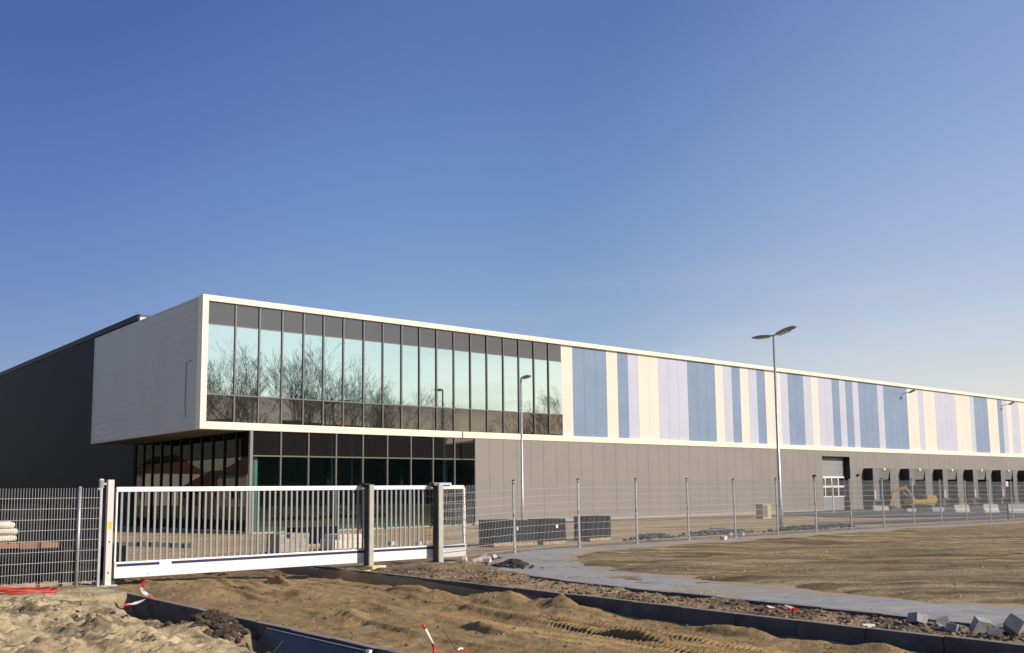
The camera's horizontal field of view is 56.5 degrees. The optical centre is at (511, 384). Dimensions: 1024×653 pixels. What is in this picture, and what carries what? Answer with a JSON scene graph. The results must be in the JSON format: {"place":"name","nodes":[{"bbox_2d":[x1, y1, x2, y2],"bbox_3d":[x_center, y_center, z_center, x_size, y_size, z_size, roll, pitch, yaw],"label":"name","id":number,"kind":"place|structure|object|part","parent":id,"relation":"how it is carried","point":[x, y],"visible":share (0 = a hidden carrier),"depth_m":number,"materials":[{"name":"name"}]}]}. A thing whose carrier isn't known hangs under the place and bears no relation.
{"place":"outdoors","nodes":[
{"label":"outdoors","id":0,"kind":"place"},
{"bbox_2d":[0,504,45,540],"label":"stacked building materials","id":1,"kind":"object","parent":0,"point":[30,527],"visible":0.34,"depth_m":21.11,"materials":[{"name":"wood"}]},
{"bbox_2d":[0,513,1023,652],"bbox_3d":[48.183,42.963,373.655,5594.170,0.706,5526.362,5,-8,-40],"label":"ground","id":2,"kind":"structure","parent":0,"point":[1003,567],"depth_m":16.57,"materials":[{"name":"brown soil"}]},
{"bbox_2d":[0,586,57,594],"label":"hose coil","id":3,"kind":"object","parent":2,"relation":"on","point":[11,590],"visible":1,"depth_m":17.03,"materials":[{"name":"red plastic"}]},
{"bbox_2d":[0,548,59,586],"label":"crate stack","id":4,"kind":"object","parent":2,"relation":"on","point":[34,569],"visible":0.84,"depth_m":18.61,"materials":[{"name":"wood"}]},
{"bbox_2d":[16,541,58,548],"bbox_3d":[-9.518,3.186,19.011,0.700,0.115,0.700,5,-8,-40],"label":"wooden pallet","id":5,"kind":"object","parent":4,"relation":"on","point":[33,545],"visible":0.57,"depth_m":18.75,"materials":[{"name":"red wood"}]},
{"bbox_2d":[0,486,102,587],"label":"fence","id":6,"kind":"object","parent":2,"relation":"on","point":[77,544],"visible":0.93,"depth_m":18.13,"materials":[{"name":"silver metal"}]},
{"bbox_2d":[39,502,105,546],"bbox_3d":[-10.185,3.541,22.025,1.284,1.656,0.804,5,-8,-40],"label":"crate stack","id":7,"kind":"object","parent":2,"relation":"on","point":[62,514],"visible":0.43,"depth_m":21.72,"materials":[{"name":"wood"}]},
{"bbox_2d":[58,544,125,585],"bbox_3d":[-8.747,3.724,19.666,1.256,0.776,0.804,5,-8,-40],"label":"crate stack","id":8,"kind":"object","parent":2,"relation":"on","point":[64,557],"visible":0.55,"depth_m":19.29,"materials":[{"name":"wood"}]},
{"bbox_2d":[100,511,114,584],"bbox_3d":[-8.225,3.286,19.441,0.240,1.650,0.200,5,-8,-40],"label":"steel post","id":9,"kind":"object","parent":2,"relation":"on","point":[112,582],"visible":0.07,"depth_m":19.34,"materials":[{"name":"grey metal"}]},
{"bbox_2d":[99,479,116,587],"bbox_3d":[-7.987,3.005,18.793,0.385,2.300,0.240,5,-8,-40],"label":"gate post","id":10,"kind":"object","parent":2,"relation":"on","point":[108,538],"visible":0.81,"depth_m":18.78,"materials":[{"name":"grey metal"}]},
{"bbox_2d":[4,589,230,652],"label":"sand lumps","id":11,"kind":"object","parent":2,"relation":"on","point":[153,635],"visible":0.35,"depth_m":12.89,"materials":[{"name":"beige sand"}]},
{"bbox_2d":[128,542,136,546],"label":"kerb block","id":12,"kind":"object","parent":2,"relation":"on","point":[130,544],"depth_m":33.33,"materials":[{"name":"grey concrete"}]},
{"bbox_2d":[71,609,214,623],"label":"soil clods","id":13,"kind":"object","parent":2,"relation":"on","point":[114,612],"visible":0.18,"depth_m":13.62,"materials":[{"name":"brown soil"}]},
{"bbox_2d":[148,542,158,546],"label":"kerb block","id":14,"kind":"object","parent":2,"relation":"on","point":[151,544],"depth_m":32.70,"materials":[{"name":"grey concrete"}]},
{"bbox_2d":[170,543,181,547],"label":"kerb block","id":15,"kind":"object","parent":2,"relation":"on","point":[175,545],"depth_m":32.13,"materials":[{"name":"grey concrete"}]},
{"bbox_2d":[182,543,193,547],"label":"kerb block","id":16,"kind":"object","parent":2,"relation":"on","point":[188,545],"depth_m":31.85,"materials":[{"name":"grey concrete"}]},
{"bbox_2d":[164,609,261,648],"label":"soil clods","id":17,"kind":"object","parent":2,"relation":"on","point":[209,617],"visible":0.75,"depth_m":12.79,"materials":[{"name":"brown soil"}]},
{"bbox_2d":[82,583,408,652],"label":"kerb","id":18,"kind":"structure","parent":2,"relation":"on","point":[161,610],"depth_m":14.98,"materials":[{"name":"concrete"}]},
{"bbox_2d":[123,572,153,607],"bbox_3d":[-6.432,3.526,16.440,0.482,0.597,0.261,2,-7,-19],"label":"barrier tape","id":19,"kind":"object","parent":18,"relation":"on","point":[143,592],"visible":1,"depth_m":16.52,"materials":[{"name":"red plastic"}]},
{"bbox_2d":[265,532,309,553],"bbox_3d":[-6.509,4.626,27.665,0.990,0.638,0.900,5,-8,-40],"label":"paver pack","id":20,"kind":"object","parent":2,"relation":"on","point":[288,543],"visible":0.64,"depth_m":27.39,"materials":[{"name":"beige concrete"}]},
{"bbox_2d":[287,526,336,546],"bbox_3d":[-6.811,5.164,32.484,1.545,0.656,0.804,5,-8,-40],"label":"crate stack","id":21,"kind":"object","parent":2,"relation":"on","point":[314,532],"visible":0.26,"depth_m":32.17,"materials":[{"name":"black plastic"}]},
{"bbox_2d":[254,628,371,652],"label":"formwork panel","id":22,"kind":"object","parent":2,"relation":"on","point":[274,641],"visible":1,"depth_m":11.91,"materials":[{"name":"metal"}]},
{"bbox_2d":[319,533,361,550],"bbox_3d":[-5.151,4.879,29.450,1.340,0.553,0.900,5,-9,-43],"label":"paver pack","id":23,"kind":"object","parent":2,"relation":"on","point":[345,541],"visible":0.57,"depth_m":29.08,"materials":[{"name":"beige concrete"}]},
{"bbox_2d":[358,483,373,565],"bbox_3d":[-3.454,3.371,22.688,0.270,2.080,0.360,5,-8,-40],"label":"gate portal","id":24,"kind":"object","parent":2,"relation":"on","point":[369,525],"visible":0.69,"depth_m":22.60,"materials":[{"name":"paint"}]},
{"bbox_2d":[366,565,385,569],"bbox_3d":[-3.188,4.310,22.380,0.240,0.140,0.400,-7,-9,44],"label":"wooden block","id":25,"kind":"object","parent":2,"relation":"on","point":[372,567],"depth_m":22.26,"materials":[{"name":"beige wood"}]},
{"bbox_2d":[0,314,841,526],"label":"hall","id":26,"kind":"structure","parent":2,"relation":"on","point":[46,418],"depth_m":67.36,"materials":[{"name":"black metal"}]},
{"bbox_2d":[422,623,435,652],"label":"marker stake","id":27,"kind":"object","parent":2,"relation":"on","point":[429,637],"visible":1,"depth_m":10.49,"materials":[{"name":"red"}]},
{"bbox_2d":[427,483,443,562],"bbox_3d":[-1.905,3.500,23.986,0.280,2.080,0.370,5,-8,-40],"label":"gate portal","id":28,"kind":"object","parent":2,"relation":"on","point":[438,550],"visible":0.87,"depth_m":23.89,"materials":[{"name":"paint"}]},
{"bbox_2d":[112,483,465,578],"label":"sliding gate","id":29,"kind":"structure","parent":28,"relation":"attached to","point":[173,566],"depth_m":21.22,"materials":[{"name":"white metal"}]},
{"bbox_2d":[442,628,465,652],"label":"thin stick","id":30,"kind":"object","parent":2,"relation":"on","point":[454,646],"visible":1,"depth_m":10.47,"materials":[{"name":"brown wood"}]},
{"bbox_2d":[462,556,466,562],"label":"paving block","id":31,"kind":"object","parent":2,"relation":"on","point":[464,559],"depth_m":23.54,"materials":[{"name":"grey concrete"}]},
{"bbox_2d":[472,557,480,561],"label":"paving block","id":32,"kind":"object","parent":2,"relation":"on","point":[477,559],"depth_m":23.67,"materials":[{"name":"grey concrete"}]},
{"bbox_2d":[483,558,491,562],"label":"paving block","id":33,"kind":"object","parent":2,"relation":"on","point":[487,560],"depth_m":23.60,"materials":[{"name":"grey concrete"}]},
{"bbox_2d":[478,519,516,546],"bbox_3d":[-0.474,4.822,31.128,0.981,0.836,0.804,5,-8,-40],"label":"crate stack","id":34,"kind":"object","parent":2,"relation":"on","point":[499,532],"visible":0.71,"depth_m":30.81,"materials":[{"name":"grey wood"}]},
{"bbox_2d":[520,375,531,519],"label":"street lamp","id":35,"kind":"object","parent":2,"relation":"on","point":[521,426],"visible":0.88,"depth_m":49.44,"materials":[{"name":"metal"}]},
{"bbox_2d":[517,520,539,544],"bbox_3d":[0.268,4.927,31.803,1.142,0.796,0.820,5,-9,-42],"label":"crate stack","id":36,"kind":"object","parent":2,"relation":"on","point":[524,530],"visible":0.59,"depth_m":31.55,"materials":[{"name":"grey plastic"}]},
{"bbox_2d":[527,518,565,544],"bbox_3d":[1.181,4.963,32.312,1.047,0.836,0.820,5,-8,-39],"label":"crate stack","id":37,"kind":"object","parent":2,"relation":"on","point":[550,531],"visible":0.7,"depth_m":31.97,"materials":[{"name":"grey plastic"}]},
{"bbox_2d":[91,294,1023,533],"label":"warehouse","id":38,"kind":"structure","parent":2,"relation":"on","point":[214,390],"depth_m":53.66,"materials":[{"name":"silver metal"}]},
{"bbox_2d":[135,465,142,524],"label":"window pane","id":39,"kind":"structure","parent":38,"relation":"in","point":[138,480],"depth_m":54.18,"materials":[{"name":"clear glass"}]},
{"bbox_2d":[142,464,150,525],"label":"window pane","id":40,"kind":"structure","parent":38,"relation":"in","point":[147,468],"depth_m":53.27,"materials":[{"name":"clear glass"}]},
{"bbox_2d":[151,463,159,525],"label":"window pane","id":41,"kind":"structure","parent":38,"relation":"in","point":[156,467],"depth_m":52.22,"materials":[{"name":"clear glass"}]},
{"bbox_2d":[161,463,169,526],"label":"window pane","id":42,"kind":"structure","parent":38,"relation":"in","point":[165,466],"depth_m":51.10,"materials":[{"name":"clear glass"}]},
{"bbox_2d":[170,462,178,527],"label":"window pane","id":43,"kind":"structure","parent":38,"relation":"in","point":[174,465],"depth_m":50.15,"materials":[{"name":"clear glass"}]},
{"bbox_2d":[181,461,189,527],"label":"window pane","id":44,"kind":"structure","parent":38,"relation":"in","point":[184,465],"depth_m":49.06,"materials":[{"name":"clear glass"}]},
{"bbox_2d":[190,460,199,528],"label":"window pane","id":45,"kind":"structure","parent":38,"relation":"in","point":[195,465],"depth_m":47.99,"materials":[{"name":"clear glass"}]},
{"bbox_2d":[200,459,210,528],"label":"window pane","id":46,"kind":"structure","parent":38,"relation":"in","point":[206,464],"depth_m":47.02,"materials":[{"name":"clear glass"}]},
{"bbox_2d":[212,458,222,529],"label":"window pane","id":47,"kind":"structure","parent":38,"relation":"in","point":[217,463],"depth_m":45.99,"materials":[{"name":"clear glass"}]},
{"bbox_2d":[207,324,234,394],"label":"window pane","id":48,"kind":"structure","parent":38,"relation":"in","point":[220,365],"depth_m":42.99,"materials":[{"name":"glass"}]},
{"bbox_2d":[224,458,234,530],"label":"window pane","id":49,"kind":"structure","parent":38,"relation":"in","point":[229,462],"depth_m":44.92,"materials":[{"name":"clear glass"}]},
{"bbox_2d":[236,456,247,530],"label":"window pane","id":50,"kind":"structure","parent":38,"relation":"in","point":[242,462],"depth_m":43.91,"materials":[{"name":"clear glass"}]},
{"bbox_2d":[235,327,258,395],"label":"window pane","id":51,"kind":"structure","parent":38,"relation":"in","point":[247,339],"depth_m":43.79,"materials":[{"name":"glass"}]},
{"bbox_2d":[259,330,281,396],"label":"window pane","id":52,"kind":"structure","parent":38,"relation":"in","point":[270,342],"depth_m":44.55,"materials":[{"name":"glass"}]},
{"bbox_2d":[282,332,302,398],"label":"window pane","id":53,"kind":"structure","parent":38,"relation":"in","point":[292,342],"depth_m":45.28,"materials":[{"name":"glass"}]},
{"bbox_2d":[304,334,322,399],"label":"window pane","id":54,"kind":"structure","parent":38,"relation":"in","point":[313,357],"depth_m":45.99,"materials":[{"name":"glass"}]},
{"bbox_2d":[324,337,342,400],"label":"window pane","id":55,"kind":"structure","parent":38,"relation":"in","point":[333,356],"depth_m":46.68,"materials":[{"name":"glass"}]},
{"bbox_2d":[344,339,362,401],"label":"window pane","id":56,"kind":"structure","parent":38,"relation":"in","point":[353,349],"depth_m":47.41,"materials":[{"name":"glass"}]},
{"bbox_2d":[364,341,381,403],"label":"window pane","id":57,"kind":"structure","parent":38,"relation":"in","point":[373,350],"depth_m":48.15,"materials":[{"name":"glass"}]},
{"bbox_2d":[384,343,400,404],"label":"window pane","id":58,"kind":"structure","parent":38,"relation":"in","point":[392,352],"depth_m":48.88,"materials":[{"name":"glass"}]},
{"bbox_2d":[402,345,417,405],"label":"window pane","id":59,"kind":"structure","parent":38,"relation":"in","point":[409,354],"depth_m":49.58,"materials":[{"name":"glass"}]},
{"bbox_2d":[420,347,435,406],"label":"window pane","id":60,"kind":"structure","parent":38,"relation":"in","point":[427,355],"depth_m":50.32,"materials":[{"name":"glass"}]},
{"bbox_2d":[437,349,452,407],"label":"window pane","id":61,"kind":"structure","parent":38,"relation":"in","point":[444,357],"depth_m":51.03,"materials":[{"name":"glass"}]},
{"bbox_2d":[455,351,469,408],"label":"window pane","id":62,"kind":"structure","parent":38,"relation":"in","point":[462,362],"depth_m":51.78,"materials":[{"name":"glass"}]},
{"bbox_2d":[471,352,485,409],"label":"window pane","id":63,"kind":"structure","parent":38,"relation":"in","point":[478,360],"depth_m":52.49,"materials":[{"name":"glass"}]},
{"bbox_2d":[488,354,502,410],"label":"window pane","id":64,"kind":"structure","parent":38,"relation":"in","point":[495,382],"depth_m":53.25,"materials":[{"name":"glass"}]},
{"bbox_2d":[504,356,517,411],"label":"window pane","id":65,"kind":"structure","parent":38,"relation":"in","point":[510,363],"depth_m":53.99,"materials":[{"name":"glass"}]},
{"bbox_2d":[519,358,533,412],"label":"window pane","id":66,"kind":"structure","parent":38,"relation":"in","point":[526,365],"depth_m":54.77,"materials":[{"name":"glass"}]},
{"bbox_2d":[535,359,547,413],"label":"window pane","id":67,"kind":"structure","parent":38,"relation":"in","point":[541,366],"depth_m":55.48,"materials":[{"name":"glass"}]},
{"bbox_2d":[549,361,561,413],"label":"window pane","id":68,"kind":"structure","parent":38,"relation":"in","point":[554,367],"depth_m":56.19,"materials":[{"name":"glass"}]},
{"bbox_2d":[822,457,845,510],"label":"overhead door","id":69,"kind":"structure","parent":38,"relation":"in","point":[832,471],"depth_m":75.28,"materials":[{"name":"grey metal"}]},
{"bbox_2d":[573,516,610,540],"bbox_3d":[2.854,5.107,33.994,1.081,0.856,0.804,5,-8,-41],"label":"crate stack","id":70,"kind":"object","parent":2,"relation":"on","point":[607,518],"visible":0.72,"depth_m":33.67,"materials":[{"name":"grey plastic"}]},
{"bbox_2d":[623,532,677,540],"bbox_3d":[4.768,5.130,32.198,2.490,0.315,1.082,5,-8,-40],"label":"rubble heap","id":71,"kind":"object","parent":2,"relation":"on","point":[651,536],"visible":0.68,"depth_m":31.92,"materials":[{"name":"grey concrete"}]},
{"bbox_2d":[312,566,1023,652],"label":"kerb","id":72,"kind":"structure","parent":2,"relation":"on","point":[856,635],"depth_m":12.96,"materials":[{"name":"concrete"}]},
{"bbox_2d":[566,514,805,522],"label":"kerb","id":73,"kind":"structure","parent":2,"relation":"on","point":[669,518],"depth_m":57.20,"materials":[{"name":"grey concrete"}]},
{"bbox_2d":[374,564,1023,642],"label":"soil clods","id":74,"kind":"object","parent":2,"relation":"on","point":[851,616],"visible":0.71,"depth_m":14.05,"materials":[{"name":"brown soil"}]},
{"bbox_2d":[766,605,806,610],"bbox_3d":[3.894,3.192,13.606,0.609,0.076,0.226,0,-6,-8],"label":"barrier tape","id":75,"kind":"object","parent":74,"relation":"on","point":[788,608],"visible":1,"depth_m":13.61,"materials":[{"name":"plastic"}]},
{"bbox_2d":[674,528,765,537],"bbox_3d":[8.097,5.684,37.003,5.651,0.292,1.658,5,-8,-40],"label":"rubble heap","id":76,"kind":"object","parent":2,"relation":"on","point":[723,531],"visible":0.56,"depth_m":36.53,"materials":[{"name":"grey stone"}]},
{"bbox_2d":[443,478,1023,558],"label":"fence","id":77,"kind":"object","parent":2,"relation":"on","point":[694,504],"visible":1,"depth_m":31.71,"materials":[{"name":"silver metal"}]},
{"bbox_2d":[487,558,994,626],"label":"kerb","id":78,"kind":"structure","parent":2,"relation":"on","point":[760,602],"depth_m":15.03,"materials":[{"name":"concrete"}]},
{"bbox_2d":[755,504,771,518],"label":"utility cabinet","id":79,"kind":"object","parent":2,"relation":"on","point":[765,511],"visible":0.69,"depth_m":56.75,"materials":[{"name":"beige"}]},
{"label":"door","id":80,"kind":"part","parent":79,"relation":"part of","materials":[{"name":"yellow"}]},
{"bbox_2d":[751,326,796,528],"bbox_3d":[10.870,1.965,39.024,0.323,8.415,3.120,1,-7,-18],"label":"street lamp","id":81,"kind":"object","parent":2,"relation":"on","point":[782,331],"visible":0.88,"depth_m":38.97,"materials":[{"name":"metal"}]},
{"bbox_2d":[534,528,1022,611],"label":"stones","id":82,"kind":"object","parent":2,"relation":"on","point":[713,577],"visible":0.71,"depth_m":20.74,"materials":[{"name":"brown stone"}]},
{"bbox_2d":[768,524,829,531],"bbox_3d":[11.737,5.845,38.945,4.183,0.314,1.537,5,-8,-40],"label":"rubble heap","id":83,"kind":"object","parent":2,"relation":"on","point":[794,528],"visible":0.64,"depth_m":38.35,"materials":[{"name":"grey stone"}]},
{"bbox_2d":[822,522,854,527],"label":"rubble heap","id":84,"kind":"object","parent":2,"relation":"on","point":[838,525],"visible":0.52,"depth_m":40.61,"materials":[{"name":"grey stone"}]},
{"bbox_2d":[872,506,888,510],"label":"barrier block","id":85,"kind":"object","parent":2,"relation":"on","point":[880,507],"depth_m":72.22,"materials":[{"name":"concrete"}]},
{"bbox_2d":[907,612,927,623],"bbox_3d":[5.259,3.030,12.361,0.185,0.131,0.192,18,-23,-13],"label":"paving block","id":86,"kind":"object","parent":2,"relation":"on","point":[915,617],"depth_m":12.30,"materials":[{"name":"grey concrete"}]},
{"bbox_2d":[934,623,944,630],"bbox_3d":[5.374,3.043,11.989,0.088,0.066,0.099,22,4,-4],"label":"paving block","id":87,"kind":"object","parent":2,"relation":"on","point":[938,626],"depth_m":11.95,"materials":[{"name":"grey concrete"}]},
{"bbox_2d":[934,616,949,627],"bbox_3d":[5.535,3.064,12.260,0.175,0.139,0.131,-19,-29,13],"label":"paving block","id":88,"kind":"object","parent":2,"relation":"on","point":[943,620],"depth_m":12.22,"materials":[{"name":"grey concrete"}]},
{"bbox_2d":[946,623,960,631],"bbox_3d":[5.488,3.020,11.852,0.133,0.103,0.214,2,-12,39],"label":"paving block","id":89,"kind":"object","parent":2,"relation":"on","point":[952,627],"depth_m":11.79,"materials":[{"name":"grey concrete"}]},
{"bbox_2d":[953,505,969,511],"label":"barrier block","id":90,"kind":"object","parent":2,"relation":"on","point":[957,507],"depth_m":65.50,"materials":[{"name":"concrete"}]},
{"bbox_2d":[969,616,992,634],"bbox_3d":[5.777,2.975,11.749,0.227,0.197,0.112,14,10,-4],"label":"paving block","id":91,"kind":"object","parent":2,"relation":"on","point":[978,625],"depth_m":11.70,"materials":[{"name":"grey concrete"}]},
{"bbox_2d":[982,504,998,512],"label":"barrier block","id":92,"kind":"object","parent":2,"relation":"on","point":[985,508],"depth_m":63.51,"materials":[{"name":"concrete"}]},
{"bbox_2d":[987,626,1002,636],"bbox_3d":[5.786,2.963,11.429,0.176,0.108,0.172,9,-13,26],"label":"paving block","id":93,"kind":"object","parent":2,"relation":"on","point":[992,631],"depth_m":11.36,"materials":[{"name":"grey concrete"}]},
{"bbox_2d":[995,623,1006,631],"bbox_3d":[6.020,2.995,11.692,0.154,0.107,0.169,-17,-1,27],"label":"paving block","id":94,"kind":"object","parent":2,"relation":"on","point":[999,625],"depth_m":11.66,"materials":[{"name":"grey concrete"}]},
{"bbox_2d":[1003,481,1008,519],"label":"sign pole","id":95,"kind":"object","parent":2,"relation":"on","point":[1005,483],"visible":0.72,"depth_m":48.13,"materials":[{"name":"silver metal"}]},
{"bbox_2d":[1003,613,1023,635],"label":"paving block","id":96,"kind":"object","parent":2,"relation":"on","point":[1013,623],"depth_m":11.32,"materials":[{"name":"grey concrete"}]},
{"bbox_2d":[1008,504,1023,512],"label":"barrier block","id":97,"kind":"object","parent":2,"relation":"on","point":[1015,507],"depth_m":61.66,"materials":[{"name":"concrete"}]},
{"bbox_2d":[0,0,1023,398],"label":"sky","id":98,"kind":"structure","parent":0,"point":[692,178],"materials":[{"name":"blue"}]},
{"bbox_2d":[491,520,1023,624],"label":"paved road","id":99,"kind":"structure","parent":0,"point":[994,614],"depth_m":17.63,"materials":[{"name":"grey concrete"}]},
{"bbox_2d":[491,558,543,568],"bbox_3d":[0.153,4.168,22.303,0.844,0.213,1.470,5,-8,-40],"label":"soil heap","id":100,"kind":"object","parent":99,"relation":"on","point":[515,562],"visible":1,"depth_m":22.18,"materials":[{"name":"brown soil"}]},
{"bbox_2d":[784,503,1023,516],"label":"yard road","id":101,"kind":"structure","parent":0,"point":[975,508],"depth_m":64.53,"materials":[{"name":"grey asphalt"}]},
{"bbox_2d":[888,485,936,510],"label":"excavator","id":102,"kind":"object","parent":101,"relation":"on","point":[928,501],"visible":0.54,"depth_m":71.54,"materials":[{"name":"yellow metal"}]},
{"bbox_2d":[813,517,1021,524],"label":"yard path","id":103,"kind":"structure","parent":0,"point":[943,519],"depth_m":49.98,"materials":[{"name":"concrete"}]},
{"bbox_3d":[-10.698,3.520,18.030,1.256,0.776,0.804,5,-8,-40],"label":"crate stack","id":104,"kind":"object","parent":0,"visible":0},
{"bbox_2d":[0,521,23,548],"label":"sack pallet","id":105,"kind":"object","parent":104,"relation":"on","point":[7,536],"visible":0.76,"depth_m":18.48,"materials":[{"name":"white wood"}]}
]}

